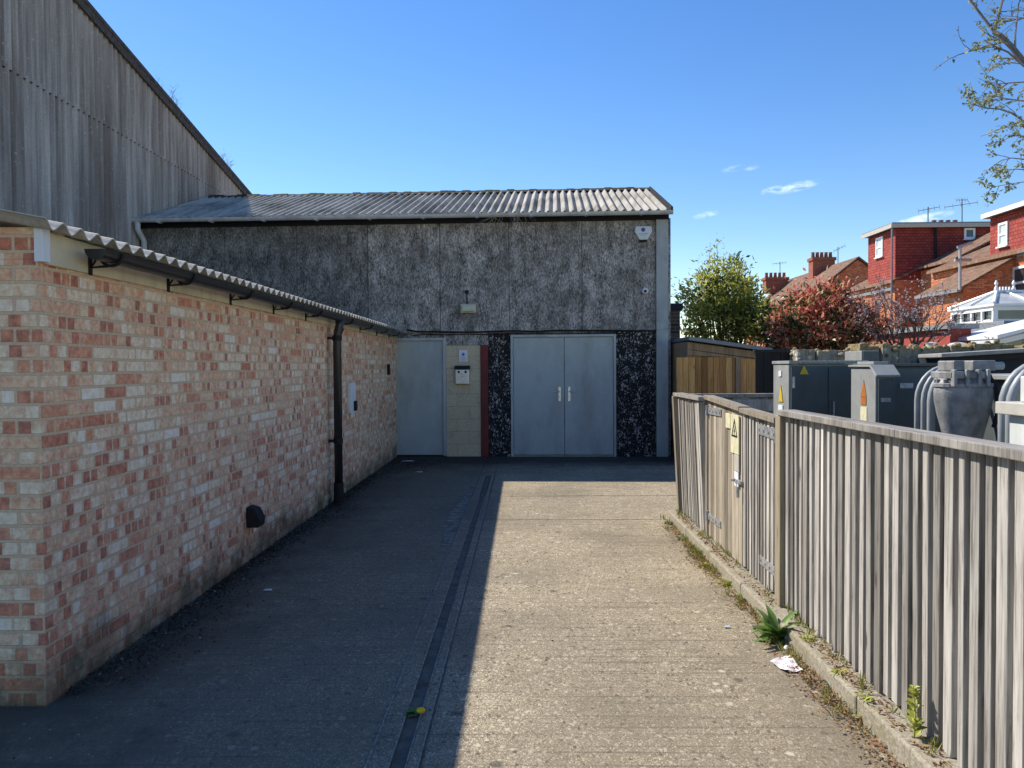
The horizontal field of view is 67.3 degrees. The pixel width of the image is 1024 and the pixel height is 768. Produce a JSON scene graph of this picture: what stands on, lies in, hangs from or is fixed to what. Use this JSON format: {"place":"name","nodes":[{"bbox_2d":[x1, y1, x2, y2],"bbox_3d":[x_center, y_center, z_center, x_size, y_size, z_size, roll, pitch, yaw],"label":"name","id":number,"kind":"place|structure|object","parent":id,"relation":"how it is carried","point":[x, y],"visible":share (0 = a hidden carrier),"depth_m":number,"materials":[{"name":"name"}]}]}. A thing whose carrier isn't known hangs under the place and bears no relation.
{"place":"outdoors","nodes":[
{"label":"outdoors","id":0,"kind":"place"},
{"bbox_2d":[0,0,251,246],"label":"corrugated warehouse","id":1,"kind":"structure","parent":0,"point":[101,135],"depth_m":12.35,"materials":[{"name":"grey metal"}]},
{"bbox_2d":[156,77,182,106],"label":"dry weed","id":2,"kind":"object","parent":1,"relation":"on","point":[172,94],"visible":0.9,"depth_m":15.25,"materials":[{"name":"grey plant"}]},
{"bbox_2d":[0,455,903,767],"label":"driveway","id":3,"kind":"structure","parent":0,"point":[308,675],"depth_m":4.23,"materials":[{"name":"concrete"}]},
{"bbox_2d":[0,209,405,705],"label":"brick annex","id":4,"kind":"object","parent":3,"relation":"on","point":[165,421],"visible":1,"depth_m":4.58,"materials":[{"name":"beige brick"}]},
{"bbox_2d":[246,505,264,527],"bbox_3d":[-2.121,1.093,6.367,0.112,0.169,0.150,0,1,1],"label":"vent cowl","id":5,"kind":"object","parent":4,"relation":"attached to","point":[255,516],"visible":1,"depth_m":6.29,"materials":[{"name":"black plastic"}]},
{"bbox_2d":[347,382,357,413],"bbox_3d":[-2.087,0.182,10.081,0.084,0.400,0.260,0,1,1],"label":"meter box","id":6,"kind":"object","parent":4,"relation":"attached to","point":[351,399],"visible":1,"depth_m":9.96,"materials":[{"name":"white paint"}]},
{"bbox_2d":[387,364,389,374],"bbox_3d":[-2.071,-0.242,12.921,0.039,0.180,0.100,0,1,1],"label":"door intercom","id":7,"kind":"object","parent":4,"relation":"attached to","point":[388,369],"depth_m":12.87,"materials":[{"name":"black plastic"}]},
{"bbox_2d":[13,457,739,763],"bbox_3d":[-0.381,1.410,8.105,3.588,0.054,10.908,0,1,1],"label":"dark debris","id":8,"kind":"object","parent":3,"relation":"on","point":[242,570],"visible":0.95,"depth_m":5.48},
{"bbox_2d":[440,485,474,545],"bbox_3d":[-0.610,1.410,8.643,0.173,0.004,3.500,0,1,1],"label":"concrete patch","id":9,"kind":"object","parent":3,"relation":"on","point":[453,521],"visible":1,"depth_m":8.07,"materials":[{"name":"grey concrete"}]},
{"bbox_2d":[480,456,499,475],"bbox_3d":[-0.345,1.330,12.742,0.210,0.019,2.794,0,1,1],"label":"driveway patch","id":10,"kind":"object","parent":3,"relation":"on","point":[490,466],"visible":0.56,"depth_m":12.38,"materials":[{"name":"concrete"}]},
{"bbox_2d":[714,577,731,588],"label":"weed tuft","id":11,"kind":"object","parent":3,"relation":"on","point":[726,581],"visible":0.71,"depth_m":5.59,"materials":[{"name":"green plant"}]},
{"bbox_2d":[751,603,799,647],"bbox_3d":[1.556,1.407,4.462,0.330,0.163,0.369,0,1,18],"label":"dock plant","id":12,"kind":"object","parent":3,"relation":"on","point":[770,627],"visible":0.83,"depth_m":4.45,"materials":[{"name":"green plant"}]},
{"bbox_2d":[770,656,802,671],"bbox_3d":[1.451,1.486,4.109,0.139,0.017,0.237,0,1,1],"label":"leaflet","id":13,"kind":"object","parent":3,"relation":"on","point":[779,662],"visible":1,"depth_m":4.09,"materials":[{"name":"paper"}]},
{"bbox_2d":[660,509,942,754],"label":"kerb grass","id":14,"kind":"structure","parent":3,"relation":"on","point":[792,654],"depth_m":4.35,"materials":[{"name":"green plant"}]},
{"bbox_2d":[657,514,952,767],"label":"leaf litter","id":15,"kind":"object","parent":3,"relation":"on","point":[943,763],"visible":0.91,"depth_m":3.79,"materials":[{"name":"brown plant"}]},
{"bbox_2d":[88,0,1023,342],"label":"sky","id":16,"kind":"structure","parent":0,"point":[777,131],"materials":[{"name":"blue"}]},
{"bbox_2d":[747,252,867,346],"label":"brick house","id":17,"kind":"structure","parent":0,"point":[854,268],"depth_m":56.99,"materials":[{"name":"brown ceramic"}]},
{"bbox_2d":[846,220,989,345],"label":"brick house","id":18,"kind":"structure","parent":0,"point":[899,253],"depth_m":39.09,"materials":[{"name":"brown ceramic"}]},
{"bbox_2d":[874,236,883,258],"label":"window","id":19,"kind":"structure","parent":18,"relation":"in","point":[878,241],"depth_m":40.80,"materials":[{"name":"white plastic"}]},
{"bbox_2d":[918,205,939,221],"bbox_3d":[21.692,-8.839,40.011,1.120,1.024,0.119,0,1,1],"label":"tv aerial","id":20,"kind":"object","parent":18,"relation":"on","point":[927,209],"visible":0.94,"depth_m":40.00,"materials":[{"name":"grey metal"}]},
{"bbox_2d":[944,197,977,221],"bbox_3d":[23.342,-9.067,39.982,1.720,1.284,0.119,0,1,1],"label":"tv aerial","id":21,"kind":"object","parent":18,"relation":"on","point":[961,202],"visible":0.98,"depth_m":39.97,"materials":[{"name":"grey metal"}]},
{"bbox_2d":[963,228,974,239],"bbox_3d":[23.211,-7.605,38.979,0.650,0.611,0.110,0,1,1],"label":"window","id":22,"kind":"structure","parent":18,"relation":"in","point":[969,233],"depth_m":38.99,"materials":[{"name":"white plastic"}]},
{"bbox_2d":[917,348,1023,373],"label":"flat roof shed","id":23,"kind":"structure","parent":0,"point":[1013,360],"depth_m":8.31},
{"bbox_3d":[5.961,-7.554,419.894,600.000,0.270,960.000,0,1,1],"label":"ground","id":24,"kind":"structure","parent":0,"visible":0},
{"bbox_2d":[131,186,673,456],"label":"workshop","id":25,"kind":"structure","parent":24,"relation":"on","point":[562,335],"depth_m":13.74,"materials":[{"name":"grey concrete"}]},
{"bbox_2d":[396,338,446,456],"bbox_3d":[-1.671,0.239,13.826,0.989,2.131,0.130,0,1,3],"label":"door","id":26,"kind":"structure","parent":25,"relation":"in","point":[420,362],"depth_m":13.82,"materials":[{"name":"grey metal"}]},
{"bbox_2d":[455,366,469,383],"bbox_3d":[-0.883,-0.164,13.705,0.270,0.329,0.103,0,1,3],"label":"letterbox","id":27,"kind":"object","parent":25,"relation":"attached to","point":[462,374],"visible":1,"depth_m":13.67,"materials":[{"name":"metal"}]},
{"bbox_2d":[459,350,466,361],"bbox_3d":[-0.871,-0.501,13.741,0.150,0.210,0.014,0,1,3],"label":"notice plate","id":28,"kind":"object","parent":25,"relation":"attached to","point":[462,355],"visible":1,"depth_m":13.74,"materials":[{"name":"white paint"}]},
{"bbox_2d":[460,304,475,312],"bbox_3d":[-0.780,-1.350,13.713,0.280,0.160,0.084,0,1,3],"label":"bulkhead light","id":29,"kind":"object","parent":25,"relation":"attached to","point":[467,308],"visible":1,"depth_m":13.68,"materials":[{"name":"white plastic"}]},
{"bbox_2d":[481,211,534,228],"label":"dry grass","id":30,"kind":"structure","parent":25,"relation":"on","point":[517,218],"depth_m":13.37,"materials":[{"name":"plant"}]},
{"bbox_2d":[513,337,563,454],"bbox_3d":[0.471,0.216,13.699,0.913,2.088,0.144,0,1,3],"label":"door","id":31,"kind":"structure","parent":25,"relation":"in","point":[538,397],"depth_m":13.70,"materials":[{"name":"grey metal"}]},
{"bbox_2d":[564,337,613,454],"bbox_3d":[1.373,0.211,13.649,0.873,2.088,0.144,0,1,3],"label":"door","id":32,"kind":"structure","parent":25,"relation":"in","point":[588,361],"depth_m":13.65,"materials":[{"name":"grey metal"}]},
{"bbox_2d":[634,226,651,241],"bbox_3d":[2.307,-2.636,13.515,0.304,0.270,0.078,0,1,3],"label":"alarm box","id":33,"kind":"object","parent":25,"relation":"attached to","point":[642,233],"visible":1,"depth_m":13.48,"materials":[{"name":"white paint"}]},
{"bbox_2d":[642,287,648,293],"bbox_3d":[2.345,-1.641,13.534,0.124,0.124,0.080,0,1,3],"label":"security camera","id":34,"kind":"object","parent":25,"relation":"attached to","point":[645,290],"visible":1,"depth_m":13.52,"materials":[{"name":"white paint"}]},
{"bbox_2d":[671,303,682,339],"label":"brick pier","id":35,"kind":"structure","parent":24,"relation":"on","point":[676,308],"depth_m":15.13,"materials":[{"name":"brick"}]},
{"bbox_2d":[689,239,726,338],"bbox_3d":[4.510,-1.220,17.709,0.919,4.546,0.574,0,1,1],"label":"wispy shrub","id":36,"kind":"object","parent":24,"relation":"on","point":[717,256],"visible":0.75,"depth_m":17.70,"materials":[{"name":"green plant"}]},
{"bbox_2d":[671,336,772,456],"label":"timber shed","id":37,"kind":"structure","parent":24,"relation":"on","point":[703,366],"depth_m":12.50,"materials":[{"name":"brown wood"}]},
{"bbox_2d":[676,357,734,393],"bbox_3d":[3.152,0.424,12.522,0.944,1.720,0.025,0,1,1],"label":"door","id":38,"kind":"structure","parent":37,"relation":"in","point":[696,375],"depth_m":12.50,"materials":[{"name":"brown wood"}]},
{"bbox_2d":[671,251,775,345],"bbox_3d":[4.909,-0.961,17.474,2.818,4.096,2.176,0,1,1],"label":"bamboo bush","id":39,"kind":"object","parent":24,"relation":"on","point":[718,304],"visible":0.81,"depth_m":17.10,"materials":[{"name":"green plant"}]},
{"bbox_2d":[728,294,784,349],"bbox_3d":[5.401,-0.424,16.431,1.573,3.033,1.565,0,1,1],"label":"laurel bush","id":40,"kind":"object","parent":24,"relation":"on","point":[765,309],"visible":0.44,"depth_m":16.30,"materials":[{"name":"green plant"}]},
{"bbox_2d":[753,349,790,392],"bbox_3d":[3.173,0.481,9.281,0.515,1.790,0.065,0,1,1],"label":"dark fence","id":41,"kind":"object","parent":24,"relation":"on","point":[764,371],"visible":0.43,"depth_m":9.26,"materials":[{"name":"black wood"}]},
{"bbox_2d":[753,266,902,350],"bbox_3d":[6.050,-0.572,14.887,2.434,3.428,2.329,1,2,44],"label":"photinia bush","id":42,"kind":"object","parent":24,"relation":"on","point":[813,319],"visible":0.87,"depth_m":14.46,"materials":[{"name":"red plant"}]},
{"bbox_2d":[833,293,897,343],"bbox_3d":[6.570,-0.298,14.199,1.157,2.750,1.150,0,1,1],"label":"photinia bush","id":43,"kind":"object","parent":24,"relation":"on","point":[879,333],"visible":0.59,"depth_m":14.03,"materials":[{"name":"red plant"}]},
{"bbox_2d":[790,339,1023,362],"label":"flint wall","id":44,"kind":"structure","parent":24,"relation":"on","point":[894,353],"depth_m":8.99,"materials":[{"name":"grey stone"}]},
{"bbox_2d":[925,342,938,346],"bbox_3d":[5.199,-0.408,9.521,0.160,0.220,0.156,0,1,1],"label":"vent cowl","id":45,"kind":"object","parent":44,"relation":"attached to","point":[929,344],"visible":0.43,"depth_m":9.47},
{"bbox_2d":[838,269,996,345],"bbox_3d":[7.247,-0.410,14.001,2.436,3.312,2.035,0,1,23],"label":"blossom shrub","id":46,"kind":"object","parent":24,"relation":"on","point":[908,315],"visible":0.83,"depth_m":13.75,"materials":[{"name":"pink plant"}]},
{"bbox_2d":[878,323,979,347],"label":"red outbuilding","id":47,"kind":"structure","parent":24,"relation":"on","point":[953,338],"depth_m":14.66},
{"bbox_2d":[914,200,1023,325],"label":"brick house","id":48,"kind":"structure","parent":24,"relation":"on","point":[1000,258],"depth_m":30.22,"materials":[{"name":"brown brick"}]},
{"bbox_2d":[954,241,972,289],"bbox_3d":[17.238,-4.515,29.366,0.662,1.845,0.130,0,1,1],"label":"drainpipe","id":49,"kind":"object","parent":48,"relation":"attached to","point":[959,259],"visible":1,"depth_m":29.32,"materials":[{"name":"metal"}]},
{"bbox_2d":[995,221,1008,248],"bbox_3d":[19.396,-5.899,30.425,0.110,0.983,0.689,0,1,1],"label":"window","id":50,"kind":"structure","parent":48,"relation":"in","point":[1002,227],"depth_m":30.41,"materials":[{"name":"white plastic"}]},
{"bbox_2d":[1013,265,1023,289],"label":"window","id":51,"kind":"structure","parent":48,"relation":"in","point":[1018,272],"depth_m":29.29,"materials":[{"name":"white plastic"}]},
{"bbox_2d":[935,0,1023,206],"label":"silver birch","id":52,"kind":"object","parent":24,"relation":"on","point":[1018,56],"visible":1,"depth_m":7.91,"materials":[{"name":"grey plant"}]},
{"bbox_2d":[947,280,1023,343],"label":"garden room","id":53,"kind":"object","parent":24,"relation":"on","point":[1002,306],"visible":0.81,"depth_m":18.13,"materials":[{"name":"white plastic"}]},
{"bbox_2d":[958,320,1023,345],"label":"glazed lean to","id":54,"kind":"object","parent":24,"relation":"on","point":[1008,329],"visible":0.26,"depth_m":13.68,"materials":[{"name":"white plastic"}]},
{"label":"joint bed","id":55,"kind":"structure","parent":0,"visible":0},
{"bbox_2d":[366,476,493,767],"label":"drain channel","id":56,"kind":"object","parent":55,"relation":"on","point":[380,756],"visible":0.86,"depth_m":4.21,"materials":[{"name":"concrete"}]},
{"bbox_2d":[364,496,488,767],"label":"channel edging","id":57,"kind":"object","parent":56,"relation":"on","point":[398,737],"visible":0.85,"depth_m":4.18,"materials":[{"name":"grey concrete"}]},
{"bbox_2d":[390,476,494,767],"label":"drain groove","id":58,"kind":"object","parent":55,"relation":"on","point":[400,756],"visible":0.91,"depth_m":4.26},
{"bbox_2d":[404,707,424,716],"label":"dandelion","id":59,"kind":"object","parent":58,"relation":"on","point":[411,711],"visible":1,"depth_m":3.54,"materials":[{"name":"green plant"}]},
{"bbox_2d":[668,510,959,767],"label":"kerb","id":60,"kind":"structure","parent":55,"relation":"on","point":[899,746],"depth_m":3.80,"materials":[{"name":"concrete"}]},
{"bbox_2d":[672,393,708,535],"bbox_3d":[1.743,0.739,7.369,0.207,1.276,1.170,0,1,1],"label":"slatted fence","id":61,"kind":"object","parent":60,"relation":"on","point":[691,433],"visible":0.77,"depth_m":7.29,"materials":[{"name":"grey wood"}]},
{"bbox_2d":[703,395,749,565],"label":"boarded gate","id":62,"kind":"structure","parent":60,"relation":"on","point":[724,515],"depth_m":6.21,"materials":[{"name":"wood"}]},
{"bbox_2d":[725,413,739,486],"bbox_3d":[1.700,0.504,5.934,0.011,0.540,0.370,0,1,1],"label":"warning sign","id":63,"kind":"object","parent":62,"relation":"attached to","point":[732,422],"visible":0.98,"depth_m":5.83,"materials":[{"name":"white paint"}]},
{"bbox_2d":[800,632,818,640],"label":"grass tuft","id":64,"kind":"object","parent":60,"relation":"on","point":[805,637],"visible":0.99,"depth_m":4.21,"materials":[{"name":"green plant"}]},
{"bbox_2d":[830,668,850,676],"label":"grass tuft","id":65,"kind":"object","parent":60,"relation":"on","point":[834,670],"visible":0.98,"depth_m":3.75,"materials":[{"name":"green plant"}]},
{"bbox_2d":[854,691,874,702],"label":"grass tuft","id":66,"kind":"object","parent":60,"relation":"on","point":[866,696],"visible":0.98,"depth_m":3.45,"materials":[{"name":"green plant"}]},
{"bbox_2d":[903,684,926,736],"bbox_3d":[1.621,1.317,3.095,0.093,0.210,0.095,0,1,1],"label":"sow thistle","id":67,"kind":"object","parent":60,"relation":"on","point":[914,720],"visible":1,"depth_m":3.10,"materials":[{"name":"green plant"}]},
{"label":"yard surface","id":68,"kind":"structure","parent":0,"visible":0},
{"bbox_2d":[695,393,772,413],"bbox_3d":[2.419,0.729,7.997,1.401,1.260,0.095,0,1,1],"label":"boarded fence","id":69,"kind":"object","parent":68,"relation":"on","point":[762,401],"visible":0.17,"depth_m":7.94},
{"bbox_2d":[772,360,868,417],"bbox_3d":[2.786,0.604,6.980,0.695,1.630,0.492,0,1,1],"label":"electrical cabinet","id":70,"kind":"object","parent":68,"relation":"on","point":[822,387],"visible":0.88,"depth_m":6.76,"materials":[{"name":"grey metal"}]},
{"bbox_2d":[845,351,878,360],"bbox_3d":[3.710,0.519,8.164,0.180,1.735,0.435,0,1,1],"label":"vent cabinet","id":71,"kind":"object","parent":68,"relation":"on","point":[863,355],"visible":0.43,"depth_m":7.94,"materials":[{"name":"grey metal"}]},
{"bbox_2d":[848,361,900,424],"bbox_3d":[2.719,0.638,5.796,0.175,1.615,0.484,0,1,1],"label":"electrical cabinet","id":72,"kind":"object","parent":68,"relation":"on","point":[873,393],"visible":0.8,"depth_m":5.63,"materials":[{"name":"grey metal"}]},
{"bbox_2d":[853,363,940,431],"bbox_3d":[3.184,0.635,6.118,0.715,1.600,0.547,0,1,1],"label":"electrical cabinet","id":73,"kind":"object","parent":68,"relation":"on","point":[909,379],"visible":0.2,"depth_m":5.86,"materials":[{"name":"grey metal"}]},
{"bbox_2d":[775,410,1023,767],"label":"slatted fence","id":74,"kind":"object","parent":68,"relation":"on","point":[899,560],"visible":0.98,"depth_m":3.17,"materials":[{"name":"grey wood"}]},
{"bbox_2d":[739,408,775,591],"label":"slatted gate","id":75,"kind":"structure","parent":74,"relation":"attached to","point":[759,494],"depth_m":5.29,"materials":[{"name":"wood"}]},
{"bbox_2d":[914,360,1023,442],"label":"transformer","id":76,"kind":"object","parent":68,"relation":"on","point":[962,397],"visible":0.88,"depth_m":4.48,"materials":[{"name":"grey metal"}]},
{"bbox_2d":[995,376,1023,445],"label":"switchgear box","id":77,"kind":"object","parent":68,"relation":"on","point":[1014,410],"visible":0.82,"depth_m":3.50,"materials":[{"name":"grey paint"}]}
]}

